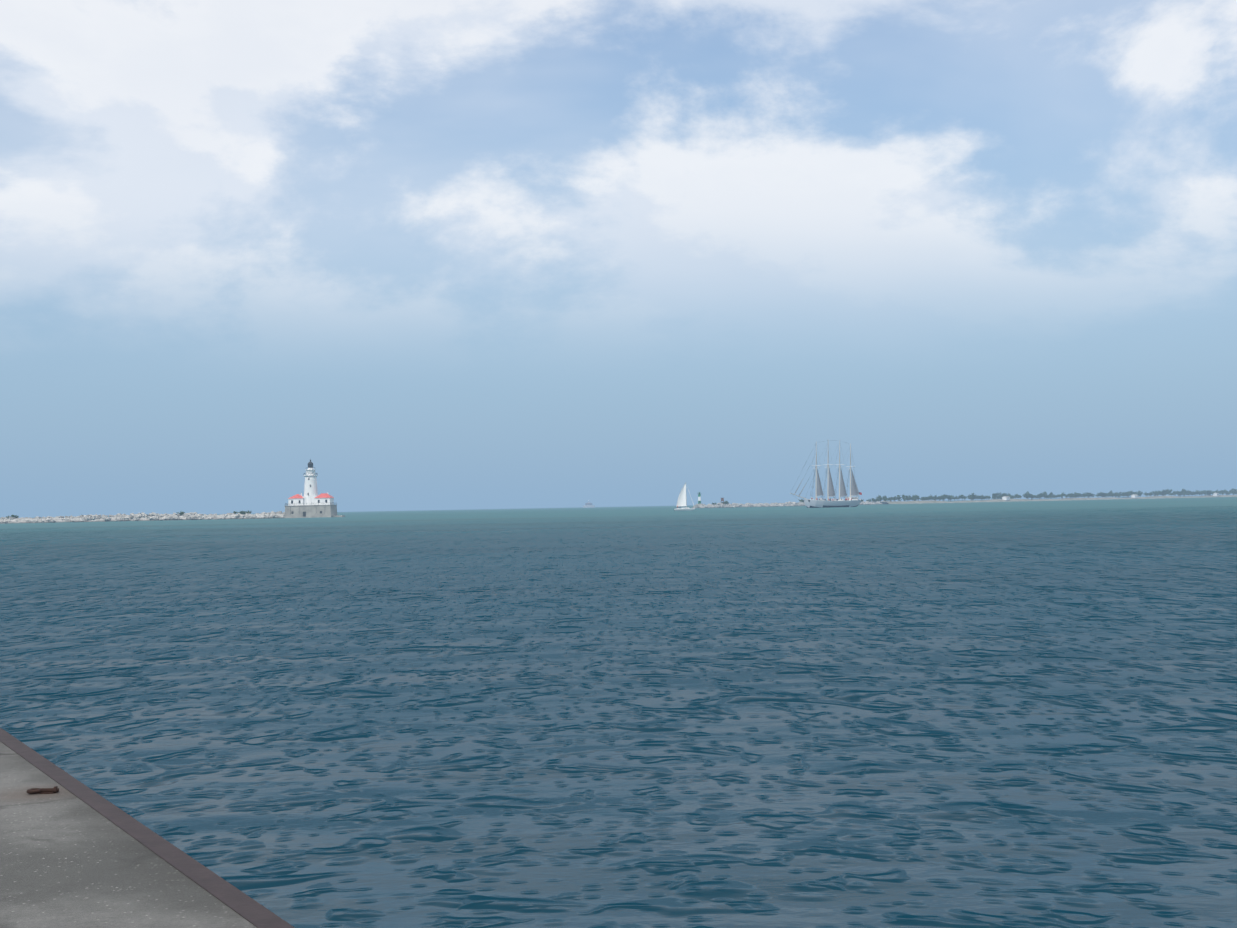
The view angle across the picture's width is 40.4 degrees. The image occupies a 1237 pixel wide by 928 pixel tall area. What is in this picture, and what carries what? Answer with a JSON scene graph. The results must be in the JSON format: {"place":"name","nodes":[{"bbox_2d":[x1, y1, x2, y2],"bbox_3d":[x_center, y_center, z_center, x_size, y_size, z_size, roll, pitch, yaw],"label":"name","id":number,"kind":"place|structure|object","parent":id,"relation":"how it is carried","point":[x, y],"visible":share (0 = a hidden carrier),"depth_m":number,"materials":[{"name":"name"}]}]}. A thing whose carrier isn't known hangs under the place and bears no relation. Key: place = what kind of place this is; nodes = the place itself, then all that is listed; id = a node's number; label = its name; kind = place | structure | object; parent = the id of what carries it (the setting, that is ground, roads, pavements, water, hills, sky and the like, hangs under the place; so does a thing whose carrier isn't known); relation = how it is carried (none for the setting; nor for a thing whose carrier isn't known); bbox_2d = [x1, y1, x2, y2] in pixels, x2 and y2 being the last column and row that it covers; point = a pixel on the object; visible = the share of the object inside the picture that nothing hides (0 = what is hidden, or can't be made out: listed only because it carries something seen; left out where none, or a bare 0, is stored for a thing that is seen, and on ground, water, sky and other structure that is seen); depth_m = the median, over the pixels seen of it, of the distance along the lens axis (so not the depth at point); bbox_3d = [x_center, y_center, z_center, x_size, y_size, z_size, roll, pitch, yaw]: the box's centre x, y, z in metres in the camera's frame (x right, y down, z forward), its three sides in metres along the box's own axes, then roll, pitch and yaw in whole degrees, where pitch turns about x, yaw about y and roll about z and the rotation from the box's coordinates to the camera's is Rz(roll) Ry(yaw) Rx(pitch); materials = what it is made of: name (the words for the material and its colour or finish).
{"place":"outdoors","nodes":[
{"label":"outdoors","id":0,"kind":"place"},
{"bbox_2d":[26,786,58,793],"bbox_3d":[-3.384,1.918,9.875,0.185,0.042,0.090,-1,-1,-3],"label":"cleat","id":1,"kind":"object","parent":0,"point":[55,789],"visible":0.98,"depth_m":9.86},
{"bbox_2d":[0,728,294,927],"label":"pier apron","id":2,"kind":"object","parent":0,"point":[75,853],"visible":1,"depth_m":7.71,"materials":[{"name":"concrete"}]},
{"bbox_2d":[0,495,1236,927],"bbox_3d":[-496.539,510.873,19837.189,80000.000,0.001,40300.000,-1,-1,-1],"label":"lake water","id":3,"kind":"structure","parent":0,"point":[976,715],"depth_m":22.01,"materials":[{"name":"blue liquid"}]},
{"bbox_2d":[0,511,284,523],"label":"breakwater","id":4,"kind":"object","parent":3,"relation":"in","point":[142,516],"visible":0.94,"depth_m":773.27,"materials":[{"name":"stone"}]},
{"bbox_2d":[284,459,344,517],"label":"lighthouse","id":5,"kind":"object","parent":3,"relation":"on","point":[311,503],"visible":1,"depth_m":782.86,"materials":[{"name":"white paint"}]},
{"bbox_2d":[583,500,594,507],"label":"boat","id":6,"kind":"object","parent":3,"relation":"in","point":[588,505],"visible":1,"depth_m":5184.59,"materials":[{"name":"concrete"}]},
{"bbox_2d":[674,483,694,510],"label":"sailing yacht","id":7,"kind":"object","parent":3,"relation":"on","point":[682,500],"visible":0.98,"depth_m":759.43,"materials":[{"name":"white fabric"}]},
{"bbox_2d":[692,501,888,507],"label":"breakwater","id":8,"kind":"object","parent":3,"relation":"in","point":[729,505],"visible":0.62,"depth_m":1355.46,"materials":[{"name":"stone"}]},
{"bbox_2d":[696,492,702,505],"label":"small lighthouse","id":9,"kind":"object","parent":8,"relation":"on","point":[699,499],"visible":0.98,"depth_m":1300.49,"materials":[{"name":"white paint"}]},
{"bbox_2d":[791,440,861,507],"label":"schooner","id":10,"kind":"object","parent":3,"relation":"on","point":[850,501],"visible":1,"depth_m":852.03,"materials":[{"name":"grey"}]},
{"bbox_2d":[0,0,1236,517],"label":"sky","id":11,"kind":"structure","parent":0,"point":[426,254],"materials":[{"name":"blue"}]},
{"bbox_2d":[884,495,1236,503],"bbox_3d":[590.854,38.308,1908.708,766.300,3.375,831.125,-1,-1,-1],"label":"shore land","id":12,"kind":"structure","parent":0,"point":[990,500],"depth_m":1716.26,"materials":[{"name":"grey stone"}]}
]}

